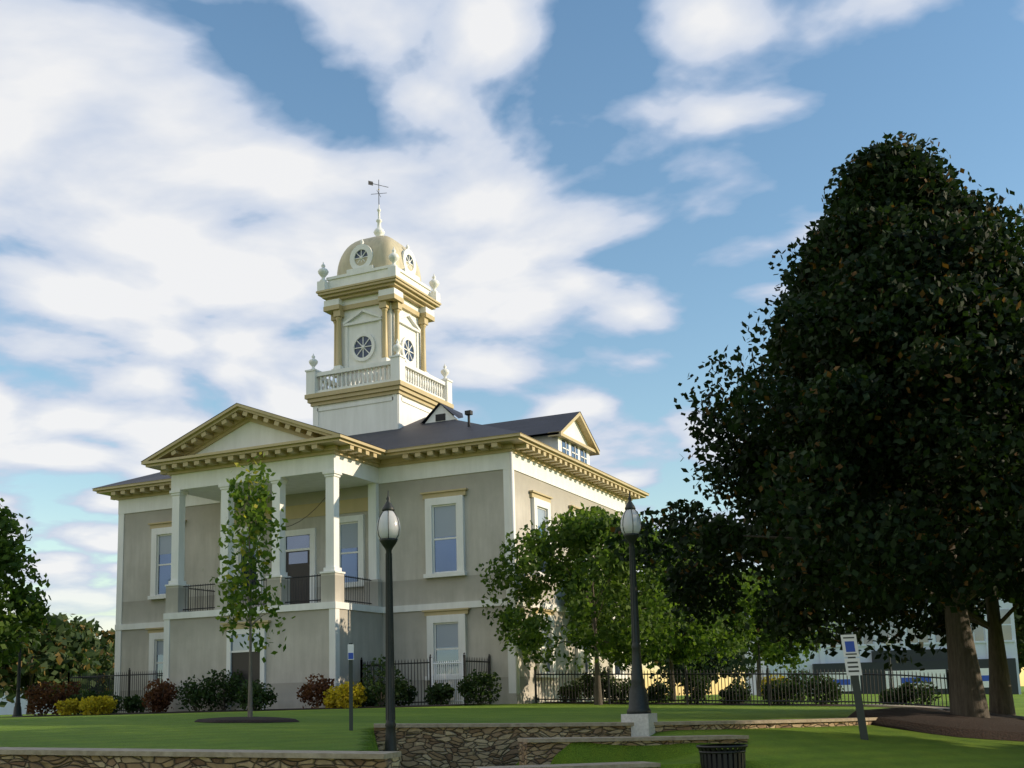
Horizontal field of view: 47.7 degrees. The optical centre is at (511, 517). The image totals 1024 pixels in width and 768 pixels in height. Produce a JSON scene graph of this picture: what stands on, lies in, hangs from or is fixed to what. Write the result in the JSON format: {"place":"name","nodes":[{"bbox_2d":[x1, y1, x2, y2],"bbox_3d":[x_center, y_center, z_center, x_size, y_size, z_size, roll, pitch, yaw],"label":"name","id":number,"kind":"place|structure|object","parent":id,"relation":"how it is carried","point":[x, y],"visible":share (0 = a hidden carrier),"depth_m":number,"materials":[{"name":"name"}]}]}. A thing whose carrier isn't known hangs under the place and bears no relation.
{"place":"outdoors","nodes":[
{"label":"outdoors","id":0,"kind":"place"},
{"bbox_2d":[0,686,1023,767],"bbox_3d":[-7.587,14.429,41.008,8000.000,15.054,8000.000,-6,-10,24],"label":"lawn","id":1,"kind":"structure","parent":0,"point":[796,747],"depth_m":17.54,"materials":[{"name":"green plant"}]},
{"bbox_2d":[12,621,22,715],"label":"lamp post","id":2,"kind":"object","parent":1,"relation":"on","point":[17,710],"visible":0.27,"depth_m":44.53,"materials":[{"name":"metal"}]},
{"bbox_2d":[0,498,56,668],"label":"tree","id":3,"kind":"object","parent":1,"relation":"on","point":[34,611],"visible":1,"depth_m":40.12,"materials":[{"name":"green plant"}]},
{"bbox_2d":[0,612,101,714],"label":"tree","id":4,"kind":"object","parent":1,"relation":"on","point":[56,660],"visible":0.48,"depth_m":98.48,"materials":[{"name":"green plant"}]},
{"bbox_2d":[0,670,112,714],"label":"background buildings","id":5,"kind":"structure","parent":1,"relation":"on","point":[8,709],"depth_m":148.29,"materials":[{"name":"paint"}]},
{"bbox_2d":[36,612,114,710],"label":"tree","id":6,"kind":"object","parent":1,"relation":"on","point":[95,642],"visible":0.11,"depth_m":119.31,"materials":[{"name":"green plant"}]},
{"bbox_2d":[67,671,113,695],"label":"fence","id":7,"kind":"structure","parent":1,"relation":"on","point":[109,678],"depth_m":46.98,"materials":[{"name":"black metal"}]},
{"bbox_2d":[82,618,114,695],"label":"tree","id":8,"kind":"object","parent":1,"relation":"on","point":[107,636],"visible":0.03,"depth_m":148.67,"materials":[{"name":"green plant"}]},
{"bbox_2d":[69,668,162,713],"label":"fence","id":9,"kind":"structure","parent":1,"relation":"on","point":[129,675],"depth_m":44.37,"materials":[{"name":"black metal"}]},
{"bbox_2d":[0,747,400,767],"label":"stone wall","id":10,"kind":"structure","parent":1,"relation":"on","point":[24,757],"depth_m":12.02,"materials":[{"name":"beige stone"}]},
{"bbox_2d":[194,717,298,722],"bbox_3d":[-4.476,3.441,19.685,1.740,0.108,1.746,-6,-10,24],"label":"mulch bed","id":11,"kind":"object","parent":1,"relation":"on","point":[244,720],"visible":0.98,"depth_m":19.15,"materials":[{"name":"brown soil"}]},
{"bbox_2d":[12,704,489,716],"bbox_3d":[-9.473,6.483,38.811,18.200,0.040,3.433,-6,-10,24],"label":"mulch bed","id":12,"kind":"object","parent":1,"relation":"on","point":[255,710],"visible":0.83,"depth_m":37.41,"materials":[{"name":"brown soil"}]},
{"bbox_2d":[24,681,64,714],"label":"shrub","id":13,"kind":"object","parent":12,"relation":"on","point":[37,700],"visible":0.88,"depth_m":42.26,"materials":[{"name":"red plant"}]},
{"bbox_2d":[50,681,81,714],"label":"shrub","id":14,"kind":"object","parent":12,"relation":"on","point":[69,692],"visible":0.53,"depth_m":42.17,"materials":[{"name":"red plant"}]},
{"bbox_2d":[54,698,80,714],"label":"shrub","id":15,"kind":"object","parent":12,"relation":"on","point":[68,707],"visible":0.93,"depth_m":40.52,"materials":[{"name":"yellow plant"}]},
{"bbox_2d":[69,689,97,715],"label":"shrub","id":16,"kind":"object","parent":12,"relation":"on","point":[91,693],"visible":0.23,"depth_m":41.40,"materials":[{"name":"green plant"}]},
{"bbox_2d":[78,696,101,715],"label":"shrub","id":17,"kind":"object","parent":12,"relation":"on","point":[86,704],"visible":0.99,"depth_m":39.40,"materials":[{"name":"yellow plant"}]},
{"bbox_2d":[92,695,117,714],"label":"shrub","id":18,"kind":"object","parent":12,"relation":"on","point":[107,703],"visible":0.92,"depth_m":39.56,"materials":[{"name":"yellow plant"}]},
{"bbox_2d":[97,690,122,712],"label":"shrub stems","id":19,"kind":"object","parent":12,"relation":"on","point":[117,706],"visible":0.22,"depth_m":41.68,"materials":[{"name":"green plant"}]},
{"bbox_2d":[123,694,145,712],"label":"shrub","id":20,"kind":"object","parent":12,"relation":"on","point":[132,704],"visible":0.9,"depth_m":41.30,"materials":[{"name":"green plant"}]},
{"bbox_2d":[145,683,169,712],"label":"shrub stems","id":21,"kind":"object","parent":12,"relation":"on","point":[159,695],"visible":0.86,"depth_m":39.55,"materials":[{"name":"red plant"}]},
{"bbox_2d":[141,678,177,712],"bbox_3d":[-12.084,6.149,39.753,1.348,1.268,1.248,-6,-10,24],"label":"shrub","id":22,"kind":"object","parent":12,"relation":"on","point":[164,684],"visible":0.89,"depth_m":39.56,"materials":[{"name":"red plant"}]},
{"bbox_2d":[176,674,218,712],"bbox_3d":[-10.699,6.003,39.303,1.602,1.342,1.482,-6,-10,24],"label":"shrub","id":23,"kind":"object","parent":12,"relation":"on","point":[195,694],"visible":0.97,"depth_m":39.02,"materials":[{"name":"green plant"}]},
{"bbox_2d":[203,669,245,710],"bbox_3d":[-9.782,5.900,39.446,1.384,1.539,1.325,-6,-10,24],"label":"shrub","id":24,"kind":"object","parent":12,"relation":"on","point":[228,688],"visible":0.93,"depth_m":39.25,"materials":[{"name":"green plant"}]},
{"bbox_2d":[236,679,261,708],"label":"shrub stems","id":25,"kind":"object","parent":12,"relation":"on","point":[257,680],"visible":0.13,"depth_m":37.88,"materials":[{"name":"green plant"}]},
{"bbox_2d":[235,682,278,710],"bbox_3d":[-8.242,5.769,37.224,1.411,1.028,1.293,-6,-10,24],"label":"shrub","id":26,"kind":"object","parent":12,"relation":"on","point":[264,697],"visible":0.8,"depth_m":37.14,"materials":[{"name":"green plant"}]},
{"bbox_2d":[296,673,334,709],"bbox_3d":[-6.300,5.624,37.255,1.323,1.216,1.181,-10,-12,42],"label":"shrub","id":27,"kind":"object","parent":12,"relation":"on","point":[308,694],"visible":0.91,"depth_m":37.04,"materials":[{"name":"red plant"}]},
{"bbox_2d":[323,686,341,707],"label":"shrub stems","id":28,"kind":"object","parent":12,"relation":"on","point":[332,690],"visible":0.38,"depth_m":36.58,"materials":[{"name":"yellow plant"}]},
{"bbox_2d":[324,691,348,707],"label":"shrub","id":29,"kind":"object","parent":12,"relation":"on","point":[330,701],"visible":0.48,"depth_m":36.22,"materials":[{"name":"yellow plant"}]},
{"bbox_2d":[335,681,367,708],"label":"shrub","id":30,"kind":"object","parent":12,"relation":"on","point":[343,694],"visible":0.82,"depth_m":35.52,"materials":[{"name":"yellow plant"}]},
{"bbox_2d":[355,688,385,706],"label":"shrub stems","id":31,"kind":"object","parent":12,"relation":"on","point":[372,702],"visible":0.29,"depth_m":37.53,"materials":[{"name":"green plant"}]},
{"bbox_2d":[358,654,405,706],"bbox_3d":[-4.096,5.120,36.050,1.611,1.716,1.425,-6,-10,24],"label":"shrub","id":32,"kind":"object","parent":12,"relation":"on","point":[376,691],"visible":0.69,"depth_m":35.96,"materials":[{"name":"green plant"}]},
{"bbox_2d":[384,676,417,705],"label":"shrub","id":33,"kind":"object","parent":12,"relation":"on","point":[405,694],"visible":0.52,"depth_m":37.40,"materials":[{"name":"green plant"}]},
{"bbox_2d":[456,669,501,704],"bbox_3d":[-1.042,5.375,36.546,1.468,1.208,1.312,-6,-10,24],"label":"shrub","id":34,"kind":"object","parent":12,"relation":"on","point":[467,688],"visible":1,"depth_m":36.31,"materials":[{"name":"green plant"}]},
{"bbox_2d":[210,452,295,716],"bbox_3d":[-4.573,1.210,20.090,1.386,4.899,1.371,-6,-10,24],"label":"young tree","id":35,"kind":"object","parent":1,"relation":"on","point":[256,528],"visible":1,"depth_m":20.03,"materials":[{"name":"green plant"}]},
{"bbox_2d":[348,643,353,730],"bbox_3d":[-2.287,2.424,16.426,0.085,1.280,0.068,0,-9,-8],"label":"sign post","id":36,"kind":"object","parent":1,"relation":"on","point":[350,652],"visible":0.88,"depth_m":16.42,"materials":[{"name":"grey metal"}]},
{"bbox_2d":[92,403,648,712],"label":"courthouse","id":37,"kind":"structure","parent":1,"relation":"on","point":[464,496],"depth_m":40.98,"materials":[{"name":"paint"}]},
{"bbox_2d":[304,180,453,449],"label":"cupola","id":38,"kind":"object","parent":37,"relation":"on","point":[381,302],"visible":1,"depth_m":48.62,"materials":[{"name":"white paint"}]},
{"bbox_2d":[363,661,384,705],"bbox_3d":[-4.681,5.682,39.837,0.080,1.700,1.919,-6,-10,24],"label":"fence return","id":39,"kind":"object","parent":1,"relation":"on","point":[371,674],"visible":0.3,"depth_m":39.67,"materials":[{"name":"black metal"}]},
{"bbox_2d":[377,491,400,750],"bbox_3d":[-1.673,1.723,15.832,0.380,4.259,0.370,-6,-10,24],"label":"lamp post","id":40,"kind":"object","parent":1,"relation":"on","point":[388,529],"visible":0.95,"depth_m":15.87,"materials":[{"name":"metal"}]},
{"bbox_2d":[360,654,431,706],"bbox_3d":[-3.866,5.443,38.462,2.730,1.700,0.069,-6,-10,24],"label":"fence","id":41,"kind":"object","parent":1,"relation":"on","point":[395,664],"visible":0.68,"depth_m":38.21,"materials":[{"name":"black metal"}]},
{"bbox_2d":[424,682,454,704],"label":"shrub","id":42,"kind":"object","parent":1,"relation":"on","point":[438,694],"visible":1,"depth_m":37.08,"materials":[{"name":"green plant"}]},
{"bbox_2d":[431,654,463,703],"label":"fence gate","id":43,"kind":"structure","parent":1,"relation":"on","point":[433,663],"depth_m":37.66,"materials":[{"name":"white metal"}]},
{"bbox_2d":[463,653,490,703],"bbox_3d":[-1.142,5.333,38.237,0.080,1.700,1.919,-6,-10,24],"label":"fence end","id":44,"kind":"object","parent":1,"relation":"on","point":[488,666],"visible":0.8,"depth_m":38.24,"materials":[{"name":"black metal"}]},
{"bbox_2d":[475,761,660,767],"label":"stone wall","id":45,"kind":"structure","parent":1,"relation":"on","point":[639,764],"depth_m":14.67,"materials":[{"name":"beige stone"}]},
{"bbox_2d":[475,502,729,704],"bbox_3d":[2.322,2.900,37.358,8.805,6.533,7.688,-6,-10,24],"label":"tree","id":46,"kind":"object","parent":1,"relation":"on","point":[582,535],"visible":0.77,"depth_m":35.86,"materials":[{"name":"green plant"}]},
{"bbox_2d":[518,735,748,764],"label":"stone wall","id":47,"kind":"structure","parent":1,"relation":"on","point":[538,751],"depth_m":16.09,"materials":[{"name":"beige stone"}]},
{"bbox_2d":[620,492,656,735],"bbox_3d":[1.930,1.561,18.171,0.440,4.000,0.440,-6,-10,24],"label":"lamp post","id":48,"kind":"object","parent":1,"relation":"on","point":[641,716],"visible":0.99,"depth_m":18.02,"materials":[{"name":"metal"}]},
{"bbox_2d":[374,704,949,767],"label":"stone wall","id":49,"kind":"structure","parent":1,"relation":"on","point":[446,745],"depth_m":17.05,"materials":[{"name":"beige stone"}]},
{"bbox_2d":[562,532,777,701],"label":"tree","id":50,"kind":"object","parent":1,"relation":"on","point":[684,650],"visible":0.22,"depth_m":42.78,"materials":[{"name":"green plant"}]},
{"bbox_2d":[647,570,741,672],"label":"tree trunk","id":51,"kind":"object","parent":1,"relation":"on","point":[653,661],"depth_m":106.42,"materials":[{"name":"green plant"}]},
{"bbox_2d":[543,702,854,705],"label":"path","id":52,"kind":"structure","parent":1,"relation":"on","point":[717,704],"depth_m":36.78,"materials":[{"name":"grey concrete"}]},
{"bbox_2d":[556,680,585,701],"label":"shrub stems","id":53,"kind":"object","parent":52,"relation":"on","point":[564,690],"visible":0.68,"depth_m":39.71,"materials":[{"name":"green plant"}]},
{"bbox_2d":[579,666,614,700],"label":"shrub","id":54,"kind":"object","parent":52,"relation":"on","point":[585,677],"visible":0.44,"depth_m":39.15,"materials":[{"name":"green plant"}]},
{"bbox_2d":[601,676,630,702],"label":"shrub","id":55,"kind":"object","parent":52,"relation":"on","point":[615,691],"visible":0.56,"depth_m":38.57,"materials":[{"name":"green plant"}]},
{"bbox_2d":[646,680,672,702],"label":"shrub stems","id":56,"kind":"object","parent":52,"relation":"on","point":[657,689],"visible":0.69,"depth_m":38.06,"materials":[{"name":"green plant"}]},
{"bbox_2d":[679,670,710,703],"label":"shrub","id":57,"kind":"object","parent":52,"relation":"on","point":[699,686],"visible":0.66,"depth_m":37.30,"materials":[{"name":"green plant"}]},
{"bbox_2d":[719,686,745,703],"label":"shrub stems","id":58,"kind":"object","parent":52,"relation":"on","point":[730,692],"visible":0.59,"depth_m":37.07,"materials":[{"name":"green plant"}]},
{"bbox_2d":[729,677,752,702],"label":"shrub stems","id":59,"kind":"object","parent":52,"relation":"on","point":[740,685],"visible":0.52,"depth_m":37.27,"materials":[{"name":"green plant"}]},
{"bbox_2d":[761,678,801,704],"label":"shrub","id":60,"kind":"object","parent":52,"relation":"on","point":[783,690],"visible":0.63,"depth_m":36.37,"materials":[{"name":"green plant"}]},
{"bbox_2d":[802,675,843,703],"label":"shrub","id":61,"kind":"object","parent":52,"relation":"on","point":[823,688],"visible":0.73,"depth_m":35.95,"materials":[{"name":"green plant"}]},
{"bbox_2d":[878,687,909,704],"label":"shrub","id":62,"kind":"object","parent":52,"relation":"on","point":[892,696],"visible":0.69,"depth_m":35.08,"materials":[{"name":"green plant"}]},
{"bbox_2d":[896,677,940,705],"bbox_3d":[12.325,5.330,35.136,1.158,0.952,1.193,1,-9,-16],"label":"shrub","id":63,"kind":"object","parent":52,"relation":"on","point":[919,691],"visible":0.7,"depth_m":34.98,"materials":[{"name":"green plant"}]},
{"bbox_2d":[649,563,756,695],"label":"tree","id":64,"kind":"object","parent":1,"relation":"on","point":[731,664],"visible":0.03,"depth_m":55.57,"materials":[{"name":"green plant"}]},
{"bbox_2d":[696,744,747,767],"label":"litter bin","id":65,"kind":"object","parent":1,"relation":"on","point":[724,757],"visible":1,"depth_m":14.86,"materials":[{"name":"black metal"}]},
{"bbox_2d":[534,665,949,707],"bbox_3d":[6.747,5.332,36.311,13.180,1.809,0.069,-6,-10,24],"label":"fence","id":66,"kind":"object","parent":1,"relation":"on","point":[687,700],"visible":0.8,"depth_m":36.01,"materials":[{"name":"black metal"}]},
{"bbox_2d":[756,637,762,696],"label":"lamp post","id":67,"kind":"object","parent":1,"relation":"on","point":[759,661],"visible":0.39,"depth_m":63.43,"materials":[{"name":"metal"}]},
{"bbox_2d":[761,675,785,699],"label":"shrub stems","id":68,"kind":"object","parent":1,"relation":"on","point":[765,681],"visible":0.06,"depth_m":42.52,"materials":[{"name":"green plant"}]},
{"bbox_2d":[716,568,838,694],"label":"tree","id":69,"kind":"object","parent":1,"relation":"on","point":[774,654],"visible":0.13,"depth_m":65.12,"materials":[{"name":"green plant"}]},
{"bbox_2d":[782,668,815,702],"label":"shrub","id":70,"kind":"object","parent":1,"relation":"on","point":[801,684],"visible":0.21,"depth_m":41.71,"materials":[{"name":"green plant"}]},
{"bbox_2d":[604,131,1023,717],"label":"tree","id":71,"kind":"object","parent":1,"relation":"on","point":[902,303],"visible":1,"depth_m":20.21,"materials":[{"name":"green plant"}]},
{"bbox_2d":[841,633,868,739],"bbox_3d":[5.415,2.691,18.284,0.315,1.710,0.173,-4,-9,16],"label":"parking sign","id":72,"kind":"object","parent":1,"relation":"on","point":[851,653],"visible":0.96,"depth_m":18.25,"materials":[{"name":"grey metal"}]},
{"bbox_2d":[734,403,1023,714],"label":"tree","id":73,"kind":"object","parent":1,"relation":"on","point":[1001,700],"visible":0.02,"depth_m":28.14,"materials":[{"name":"green plant"}]},
{"bbox_2d":[745,599,1020,694],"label":"building","id":74,"kind":"structure","parent":1,"relation":"on","point":[934,664],"depth_m":82.50,"materials":[{"name":"paint"}]},
{"bbox_2d":[885,635,893,691],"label":"lamp post","id":75,"kind":"object","parent":1,"relation":"on","point":[890,670],"visible":0.49,"depth_m":69.32,"materials":[{"name":"metal"}]},
{"bbox_2d":[848,707,1023,740],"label":"mulch bed","id":76,"kind":"object","parent":1,"relation":"on","point":[931,721],"visible":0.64,"depth_m":20.27,"materials":[{"name":"brown soil"}]},
{"bbox_2d":[942,709,1023,719],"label":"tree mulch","id":77,"kind":"object","parent":1,"relation":"on","point":[1008,716],"visible":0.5,"depth_m":26.19,"materials":[{"name":"brown soil"}]},
{"bbox_2d":[1014,605,1023,669],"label":"tree trunk","id":78,"kind":"object","parent":1,"relation":"on","point":[1019,630],"visible":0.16,"depth_m":93.51,"materials":[{"name":"plant"}]},
{"bbox_2d":[0,0,1023,695],"label":"sky","id":79,"kind":"structure","parent":0,"point":[598,196],"materials":[{"name":"blue"}]}
]}

